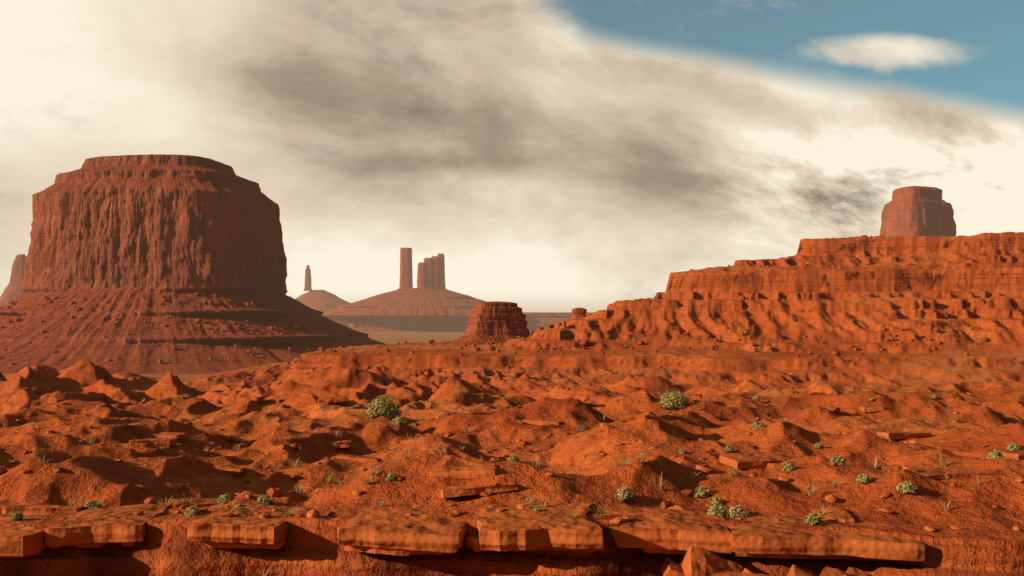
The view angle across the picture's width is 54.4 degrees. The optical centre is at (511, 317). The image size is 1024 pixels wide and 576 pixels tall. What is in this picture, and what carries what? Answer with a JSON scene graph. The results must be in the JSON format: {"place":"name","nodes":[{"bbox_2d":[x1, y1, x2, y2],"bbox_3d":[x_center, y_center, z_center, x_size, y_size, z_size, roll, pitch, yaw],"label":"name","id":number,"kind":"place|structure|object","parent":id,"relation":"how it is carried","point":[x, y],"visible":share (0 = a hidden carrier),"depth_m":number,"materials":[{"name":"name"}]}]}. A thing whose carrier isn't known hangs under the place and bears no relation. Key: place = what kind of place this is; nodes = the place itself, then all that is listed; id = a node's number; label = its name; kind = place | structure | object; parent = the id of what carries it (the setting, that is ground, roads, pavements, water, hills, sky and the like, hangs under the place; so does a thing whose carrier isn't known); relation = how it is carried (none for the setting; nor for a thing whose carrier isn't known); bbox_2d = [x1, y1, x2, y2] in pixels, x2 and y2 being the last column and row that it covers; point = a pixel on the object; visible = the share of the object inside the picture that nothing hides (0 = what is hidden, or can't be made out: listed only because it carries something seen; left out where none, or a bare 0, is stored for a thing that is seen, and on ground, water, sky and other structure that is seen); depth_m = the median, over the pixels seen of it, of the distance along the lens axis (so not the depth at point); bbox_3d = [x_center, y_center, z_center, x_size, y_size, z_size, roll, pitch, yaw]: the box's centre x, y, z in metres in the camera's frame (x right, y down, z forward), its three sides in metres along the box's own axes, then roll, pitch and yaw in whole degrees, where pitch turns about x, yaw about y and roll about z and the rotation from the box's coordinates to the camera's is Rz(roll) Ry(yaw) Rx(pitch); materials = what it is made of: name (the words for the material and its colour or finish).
{"place":"outdoors","nodes":[
{"label":"outdoors","id":0,"kind":"place"},
{"bbox_2d":[0,232,1023,575],"bbox_3d":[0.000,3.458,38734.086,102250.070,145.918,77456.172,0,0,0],"label":"desert ground","id":1,"kind":"structure","parent":0,"point":[896,284],"depth_m":71.08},
{"bbox_2d":[0,254,26,306],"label":"butte","id":2,"kind":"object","parent":1,"relation":"on","point":[12,290],"depth_m":4262.43,"materials":[{"name":"brown stone"}]},
{"bbox_2d":[0,154,386,373],"bbox_3d":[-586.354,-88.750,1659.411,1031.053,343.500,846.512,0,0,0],"label":"butte","id":3,"kind":"object","parent":1,"relation":"on","point":[119,237],"visible":0.93,"depth_m":1512.22,"materials":[{"name":"brown stone"}]},
{"bbox_2d":[322,288,486,314],"bbox_3d":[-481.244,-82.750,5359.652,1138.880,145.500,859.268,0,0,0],"label":"hill","id":4,"kind":"structure","parent":1,"relation":"on","point":[426,301],"depth_m":5093.55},
{"bbox_2d":[398,248,412,289],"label":"rock spire","id":5,"kind":"structure","parent":4,"relation":"on","point":[406,278],"depth_m":5271.75,"materials":[{"name":"brown stone"}]},
{"bbox_2d":[417,262,426,289],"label":"rock spire","id":6,"kind":"structure","parent":4,"relation":"on","point":[421,277],"depth_m":5275.46,"materials":[{"name":"brown stone"}]},
{"bbox_2d":[424,258,433,287],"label":"rock spire","id":7,"kind":"structure","parent":4,"relation":"on","point":[429,271],"depth_m":5285.28,"materials":[{"name":"brown stone"}]},
{"bbox_2d":[431,256,439,287],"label":"rock spire","id":8,"kind":"structure","parent":4,"relation":"on","point":[436,279],"depth_m":5295.49,"materials":[{"name":"brown stone"}]},
{"bbox_2d":[437,253,445,289],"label":"rock spire","id":9,"kind":"structure","parent":4,"relation":"on","point":[442,269],"depth_m":5306.10,"materials":[{"name":"brown stone"}]},
{"bbox_2d":[321,312,593,331],"bbox_3d":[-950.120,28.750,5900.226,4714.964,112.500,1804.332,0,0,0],"label":"desert plain","id":10,"kind":"structure","parent":1,"relation":"on","point":[415,323],"depth_m":5176.07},
{"bbox_2d":[295,290,348,311],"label":"hill","id":11,"kind":"structure","parent":10,"relation":"on","point":[322,300],"depth_m":6304.33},
{"bbox_2d":[303,265,312,290],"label":"spire","id":12,"kind":"structure","parent":11,"relation":"on","point":[307,286],"depth_m":6384.33,"materials":[{"name":"brown stone"}]},
{"bbox_2d":[444,301,529,345],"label":"small butte","id":13,"kind":"structure","parent":1,"relation":"on","point":[496,322],"depth_m":735.73,"materials":[{"name":"brown stone"}]},
{"bbox_2d":[0,383,1005,575],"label":"grass tufts","id":14,"kind":"object","parent":1,"relation":"on","point":[467,430],"depth_m":37.70,"materials":[{"name":"green plant"}]},
{"bbox_2d":[0,394,1023,575],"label":"rock ledges","id":15,"kind":"object","parent":1,"relation":"on","point":[379,529],"visible":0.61,"depth_m":31.03,"materials":[{"name":"brown stone"}]},
{"bbox_2d":[0,392,1023,531],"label":"rocks","id":16,"kind":"object","parent":1,"relation":"on","point":[314,513],"visible":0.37,"depth_m":37.65,"materials":[{"name":"brown stone"}]},
{"bbox_2d":[0,263,1023,379],"bbox_3d":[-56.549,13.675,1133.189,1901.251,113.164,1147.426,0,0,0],"label":"boulders","id":17,"kind":"object","parent":1,"relation":"on","point":[585,342],"visible":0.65,"depth_m":741.17,"materials":[{"name":"brown stone"}]},
{"bbox_2d":[571,307,586,318],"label":"ridge knob","id":18,"kind":"object","parent":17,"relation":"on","point":[579,312],"visible":0.48,"depth_m":825.38,"materials":[{"name":"orange stone"}]},
{"bbox_2d":[9,385,1023,575],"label":"shrubs","id":19,"kind":"object","parent":1,"relation":"on","point":[379,408],"visible":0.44,"depth_m":36.36,"materials":[{"name":"green plant"}]},
{"bbox_2d":[880,186,956,236],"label":"butte","id":20,"kind":"object","parent":1,"relation":"on","point":[909,211],"visible":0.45,"depth_m":2943.18,"materials":[{"name":"brown stone"}]},
{"bbox_2d":[0,0,1023,311],"label":"sky","id":21,"kind":"structure","parent":0,"point":[557,155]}
]}

